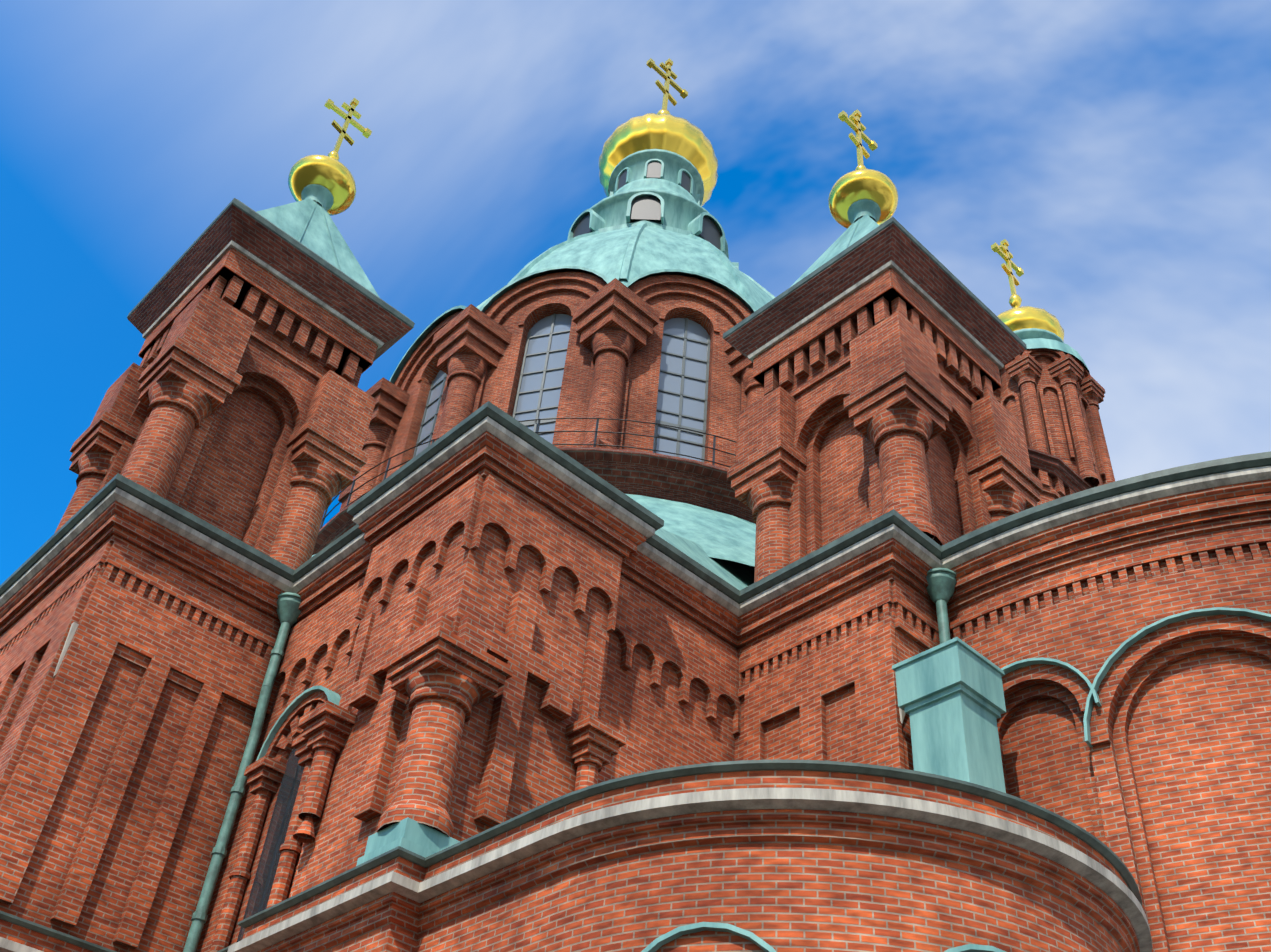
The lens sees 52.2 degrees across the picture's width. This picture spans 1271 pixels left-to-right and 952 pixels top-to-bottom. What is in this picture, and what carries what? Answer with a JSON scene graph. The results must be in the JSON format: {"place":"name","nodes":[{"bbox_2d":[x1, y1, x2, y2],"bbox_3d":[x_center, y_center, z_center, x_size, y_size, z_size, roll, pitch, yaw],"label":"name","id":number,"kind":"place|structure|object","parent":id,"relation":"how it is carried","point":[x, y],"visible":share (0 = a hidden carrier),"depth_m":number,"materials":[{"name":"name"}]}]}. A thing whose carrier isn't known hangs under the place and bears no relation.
{"place":"outdoors","nodes":[
{"label":"outdoors","id":0,"kind":"place"},
{"bbox_2d":[312,494,755,566],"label":"lower roof","id":1,"kind":"structure","parent":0,"point":[717,534],"depth_m":28.00,"materials":[{"name":"teal metal"}]},
{"bbox_2d":[312,447,754,567],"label":"drum base","id":2,"kind":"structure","parent":1,"relation":"on","point":[677,479],"depth_m":30.71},
{"bbox_2d":[320,418,735,528],"bbox_3d":[-0.771,5.099,37.934,18.430,1.080,18.430,35,-49,-29],"label":"railing","id":3,"kind":"object","parent":2,"relation":"on","point":[537,432],"visible":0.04,"depth_m":31.39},
{"bbox_2d":[338,271,763,511],"bbox_3d":[-0.740,4.774,38.223,17.289,14.672,17.289,35,-49,-29],"label":"drum","id":4,"kind":"object","parent":2,"relation":"on","point":[611,366],"depth_m":35.44,"materials":[{"name":"red brick"}]},
{"bbox_2d":[413,313,709,461],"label":"window grilles","id":5,"kind":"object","parent":4,"relation":"in","point":[541,390],"depth_m":35.40,"materials":[{"name":"grey metal"}]},
{"bbox_2d":[389,266,756,383],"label":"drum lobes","id":6,"kind":"object","parent":4,"relation":"on","point":[505,289],"visible":0.12,"depth_m":37.41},
{"bbox_2d":[478,220,772,309],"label":"dome roof","id":7,"kind":"structure","parent":4,"relation":"on","point":[658,247],"depth_m":40.81,"materials":[{"name":"teal metal"}]},
{"bbox_2d":[476,223,774,307],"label":"dome ribs","id":8,"kind":"object","parent":7,"relation":"on","point":[630,253],"visible":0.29,"depth_m":40.92,"materials":[{"name":"teal metal"}]},
{"bbox_2d":[567,159,738,268],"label":"window surrounds","id":9,"kind":"object","parent":7,"relation":"on","point":[597,221],"visible":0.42,"depth_m":47.34,"materials":[{"name":"teal metal"}]},
{"bbox_2d":[589,178,728,258],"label":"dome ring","id":10,"kind":"object","parent":7,"relation":"on","point":[683,209],"visible":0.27,"depth_m":47.85,"materials":[{"name":"teal metal"}]},
{"bbox_2d":[608,149,703,205],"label":"lantern","id":11,"kind":"object","parent":10,"relation":"on","point":[674,163],"visible":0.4,"depth_m":51.43,"materials":[{"name":"teal metal"}]},
{"bbox_2d":[599,113,717,205],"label":"onion","id":12,"kind":"object","parent":11,"relation":"on","point":[687,140],"visible":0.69,"depth_m":52.06,"materials":[{"name":"gold metal"}]},
{"bbox_2d":[657,109,669,113],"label":"ball","id":13,"kind":"object","parent":12,"relation":"on","point":[662,111],"visible":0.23,"depth_m":56.03,"materials":[{"name":"gold metal"}]},
{"bbox_2d":[646,58,687,109],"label":"cross","id":14,"kind":"object","parent":13,"relation":"attached to","point":[666,68],"visible":0.94,"depth_m":58.07,"materials":[{"name":"gold metal"}]},
{"bbox_2d":[0,523,1270,951],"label":"wall","id":15,"kind":"structure","parent":0,"point":[1200,737],"depth_m":15.58,"materials":[{"name":"brick"}]},
{"bbox_2d":[183,592,300,951],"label":"pipe","id":16,"kind":"object","parent":15,"relation":"attached to","point":[288,610],"visible":0.9,"depth_m":17.58,"materials":[{"name":"teal metal"}]},
{"bbox_2d":[236,748,303,942],"bbox_3d":[-4.423,4.520,16.029,0.030,3.110,0.720,35,-49,-29],"label":"dark window","id":17,"kind":"structure","parent":15,"relation":"attached to","point":[260,892],"depth_m":16.12,"materials":[{"name":"black glass"}]},
{"bbox_2d":[256,685,340,760],"bbox_3d":[-4.362,3.250,17.084,0.210,0.910,1.820,35,-49,-29],"label":"hood window","id":18,"kind":"structure","parent":15,"relation":"attached to","point":[334,697],"depth_m":17.40,"materials":[{"name":"teal metal"}]},
{"bbox_2d":[0,583,905,951],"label":"wall","id":19,"kind":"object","parent":15,"relation":"attached to","point":[40,743],"depth_m":16.70,"materials":[{"name":"brick"}]},
{"bbox_2d":[53,622,905,722],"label":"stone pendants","id":20,"kind":"object","parent":19,"relation":"hanging from","point":[73,628],"visible":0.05,"depth_m":16.72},
{"bbox_2d":[0,474,939,734],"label":"friezes","id":21,"kind":"object","parent":15,"relation":"attached to","point":[660,634],"visible":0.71,"depth_m":17.66,"materials":[{"name":"brick"}]},
{"bbox_2d":[0,416,1270,652],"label":"cornice","id":22,"kind":"structure","parent":15,"relation":"on","point":[1100,541],"depth_m":17.56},
{"bbox_2d":[0,431,1270,628],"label":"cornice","id":23,"kind":"structure","parent":22,"relation":"on","point":[636,537],"depth_m":17.60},
{"bbox_2d":[0,401,1270,603],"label":"cornice flashing","id":24,"kind":"object","parent":23,"relation":"on","point":[656,521],"visible":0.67,"depth_m":17.67,"materials":[{"name":"teal metal"}]},
{"bbox_2d":[948,525,1270,951],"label":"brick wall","id":25,"kind":"structure","parent":15,"relation":"attached to","point":[1085,632],"depth_m":15.52,"materials":[{"name":"brick"}]},
{"bbox_2d":[1001,607,1270,746],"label":"apse hoods","id":26,"kind":"object","parent":25,"relation":"attached to","point":[1119,651],"visible":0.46,"depth_m":15.21,"materials":[{"name":"teal metal"}]},
{"bbox_2d":[0,0,1270,584],"label":"sky","id":27,"kind":"structure","parent":0,"point":[1119,150],"materials":[{"name":"blue"}]},
{"bbox_2d":[324,843,1122,951],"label":"wall","id":28,"kind":"structure","parent":0,"point":[785,897],"depth_m":10.46,"materials":[{"name":"brick"}]},
{"bbox_2d":[258,809,1139,951],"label":"cornice","id":29,"kind":"structure","parent":28,"relation":"on","point":[1101,908],"depth_m":10.89,"materials":[{"name":"brick"}]},
{"bbox_2d":[0,788,1151,951],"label":"stone cornice","id":30,"kind":"structure","parent":29,"relation":"on","point":[1115,888],"depth_m":11.01,"materials":[{"name":"grey stone"}]},
{"bbox_2d":[0,770,1127,951],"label":"cornice","id":31,"kind":"structure","parent":30,"relation":"on","point":[673,786],"depth_m":11.11,"materials":[{"name":"stone"}]},
{"bbox_2d":[0,759,1142,951],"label":"roof edge flashing","id":32,"kind":"object","parent":31,"relation":"on","point":[1103,850],"visible":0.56,"depth_m":11.33,"materials":[{"name":"teal metal"}]},
{"bbox_2d":[356,817,459,865],"bbox_3d":[-2.263,3.844,13.095,0.760,0.380,0.760,35,-49,-29],"label":"column base flashing","id":33,"kind":"object","parent":32,"relation":"on","point":[414,836],"visible":0.36,"depth_m":12.90,"materials":[{"name":"teal metal"}]},
{"bbox_2d":[656,930,764,951],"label":"annex arches","id":34,"kind":"structure","parent":28,"relation":"attached to","point":[709,941],"depth_m":10.04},
{"bbox_2d":[641,922,1005,951],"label":"annex hoods","id":35,"kind":"object","parent":28,"relation":"attached to","point":[656,944],"visible":0.85,"depth_m":10.03,"materials":[{"name":"teal metal"}]},
{"label":"upper cap","id":36,"kind":"structure","parent":0,"visible":0},
{"bbox_2d":[54,248,377,569],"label":"bell tower","id":37,"kind":"structure","parent":36,"relation":"on","point":[238,403],"depth_m":21.80,"materials":[{"name":"red brick"}]},
{"bbox_2d":[142,240,383,349],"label":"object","id":38,"kind":"object","parent":37,"relation":"on","point":[265,266],"visible":0.61,"depth_m":23.53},
{"bbox_2d":[128,204,411,361],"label":"cornice","id":39,"kind":"structure","parent":38,"relation":"on","point":[247,232],"depth_m":23.61,"materials":[{"name":"red brick"}]},
{"bbox_2d":[127,198,414,357],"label":"roof edge trim","id":40,"kind":"structure","parent":39,"relation":"on","point":[282,234],"depth_m":23.67,"materials":[{"name":"teal metal"}]},
{"bbox_2d":[257,198,379,297],"bbox_3d":[-6.861,-4.396,26.089,3.333,3.326,3.333,35,-49,-29],"label":"tower roof","id":41,"kind":"object","parent":40,"relation":"on","point":[309,224],"visible":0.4,"depth_m":25.35,"materials":[{"name":"teal metal"}]},
{"bbox_2d":[301,184,333,209],"bbox_3d":[-6.730,-5.754,27.296,0.680,0.450,0.680,35,-49,-29],"label":"dome neck","id":42,"kind":"object","parent":41,"relation":"on","point":[322,196],"visible":0.67,"depth_m":27.18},
{"bbox_2d":[288,155,355,215],"bbox_3d":[-6.667,-6.403,27.873,1.440,1.331,1.440,35,-49,-29],"label":"onion dome","id":43,"kind":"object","parent":42,"relation":"on","point":[334,177],"visible":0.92,"depth_m":27.26,"materials":[{"name":"gold metal"}]},
{"bbox_2d":[328,151,338,159],"bbox_3d":[-6.613,-6.963,28.370,0.260,0.370,0.260,35,-49,-29],"label":"finial ball","id":44,"kind":"object","parent":43,"relation":"on","point":[334,154],"visible":0.5,"depth_m":28.29,"materials":[{"name":"gold metal"}]},
{"bbox_2d":[324,98,371,152],"bbox_3d":[-6.529,-7.834,29.145,1.184,2.108,0.144,35,-49,-29],"label":"cross","id":45,"kind":"object","parent":44,"relation":"on","point":[348,118],"visible":0.94,"depth_m":29.24,"materials":[{"name":"gold metal"}]},
{"bbox_2d":[655,528,754,589],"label":"roof","id":46,"kind":"structure","parent":36,"relation":"on","point":[738,576],"depth_m":24.11,"materials":[{"name":"teal metal"}]},
{"bbox_2d":[727,268,1042,582],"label":"bell tower","id":47,"kind":"structure","parent":36,"relation":"on","point":[877,400],"depth_m":21.24,"materials":[{"name":"red brick"}]},
{"bbox_2d":[747,260,1003,369],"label":"molding","id":48,"kind":"structure","parent":47,"relation":"on","point":[919,290],"depth_m":22.83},
{"bbox_2d":[724,223,1025,364],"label":"cornice","id":49,"kind":"structure","parent":48,"relation":"on","point":[902,251],"depth_m":22.91,"materials":[{"name":"brown brick"}]},
{"bbox_2d":[723,217,1026,348],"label":"roof edge trim","id":50,"kind":"structure","parent":49,"relation":"on","point":[842,254],"depth_m":22.99,"materials":[{"name":"teal metal"}]},
{"bbox_2d":[792,214,890,285],"bbox_3d":[4.563,-3.927,25.379,3.333,3.326,3.333,35,-49,-29],"label":"tower roof","id":51,"kind":"object","parent":50,"relation":"on","point":[860,228],"visible":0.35,"depth_m":25.18,"materials":[{"name":"teal metal"}]},
{"bbox_2d":[847,199,880,223],"bbox_3d":[4.694,-5.285,26.586,0.680,0.450,0.680,35,-49,-29],"label":"dome neck","id":52,"kind":"object","parent":51,"relation":"on","point":[861,208],"visible":0.67,"depth_m":26.47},
{"bbox_2d":[828,169,897,228],"bbox_3d":[4.756,-5.934,27.163,1.440,1.331,1.440,35,-49,-29],"label":"onion dome","id":53,"kind":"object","parent":52,"relation":"on","point":[849,189],"visible":0.88,"depth_m":26.55,"materials":[{"name":"gold metal"}]},
{"bbox_2d":[855,164,865,169],"bbox_3d":[4.810,-6.494,27.661,0.260,0.370,0.260,35,-49,-29],"label":"finial ball","id":54,"kind":"object","parent":53,"relation":"on","point":[860,166],"visible":0.38,"depth_m":27.58,"materials":[{"name":"gold metal"}]},
{"bbox_2d":[838,109,877,164],"bbox_3d":[4.894,-7.365,28.435,1.184,2.108,0.144,35,-49,-29],"label":"cross","id":55,"kind":"object","parent":54,"relation":"on","point":[855,124],"visible":0.94,"depth_m":28.50,"materials":[{"name":"gold metal"}]},
{"bbox_2d":[1037,492,1055,504],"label":"wall","id":56,"kind":"structure","parent":36,"relation":"on","point":[1045,497],"depth_m":25.95,"materials":[{"name":"brick"}]},
{"bbox_2d":[1043,486,1062,498],"bbox_3d":[10.450,2.643,28.461,15.788,0.120,2.427,32,-48,-27],"label":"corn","id":57,"kind":"object","parent":56,"relation":"on","point":[1052,492],"visible":0.1,"depth_m":26.05,"materials":[{"name":"brick"}]},
{"bbox_2d":[1032,468,1074,496],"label":"dentils","id":58,"kind":"object","parent":57,"relation":"on","point":[1056,483],"visible":0.04,"depth_m":26.25,"materials":[{"name":"brick"}]},
{"bbox_2d":[1027,447,1091,492],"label":"cornice","id":59,"kind":"structure","parent":58,"relation":"on","point":[1053,466],"depth_m":26.39,"materials":[{"name":"brick"}]},
{"label":"upper cap","id":60,"kind":"object","parent":59,"relation":"on","visible":0},
{"bbox_2d":[993,348,1114,487],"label":"tower","id":61,"kind":"structure","parent":60,"relation":"on","point":[1050,399],"depth_m":28.54,"materials":[{"name":"red brick"}]},
{"bbox_2d":[1013,328,1089,373],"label":"cupola roof","id":62,"kind":"structure","parent":61,"relation":"on","point":[1030,338],"depth_m":29.73,"materials":[{"name":"teal metal"}]},
{"bbox_2d":[997,306,1063,341],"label":"onion dome","id":63,"kind":"structure","parent":62,"relation":"on","point":[1015,318],"depth_m":30.76,"materials":[{"name":"gold metal"}]},
{"bbox_2d":[1009,294,1021,307],"bbox_3d":[9.501,-4.365,32.445,0.320,0.460,0.320,35,-49,-29],"label":"finial ball","id":64,"kind":"object","parent":63,"relation":"on","point":[1015,300],"visible":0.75,"depth_m":32.33,"materials":[{"name":"gold metal"}]},
{"bbox_2d":[991,239,1023,294],"bbox_3d":[9.593,-5.316,33.291,1.242,2.212,0.150,35,-49,-29],"label":"cross","id":65,"kind":"object","parent":64,"relation":"on","point":[1003,252],"visible":0.96,"depth_m":33.34,"materials":[{"name":"gold metal"}]},
{"label":"lower cap","id":66,"kind":"object","parent":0,"visible":0},
{"bbox_2d":[293,586,626,842],"bbox_3d":[-2.095,3.177,15.352,2.840,3.650,2.840,35,-49,-29],"label":"pier decor","id":67,"kind":"object","parent":66,"relation":"on","point":[440,675],"visible":0.85,"depth_m":14.58,"materials":[{"name":"red brick"}]},
{"bbox_2d":[892,637,1005,792],"bbox_3d":[3.677,3.740,14.590,0.960,3.730,0.960,35,-49,-29],"label":"downspout box","id":68,"kind":"object","parent":66,"relation":"on","point":[951,699],"visible":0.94,"depth_m":15.11,"materials":[{"name":"teal metal"}]},
{"bbox_2d":[926,567,955,643],"bbox_3d":[4.042,2.795,16.635,0.526,3.700,0.540,35,-49,-29],"label":"pipe","id":69,"kind":"object","parent":68,"relation":"on","point":[940,588],"visible":0.46,"depth_m":17.58,"materials":[{"name":"teal metal"}]}
]}

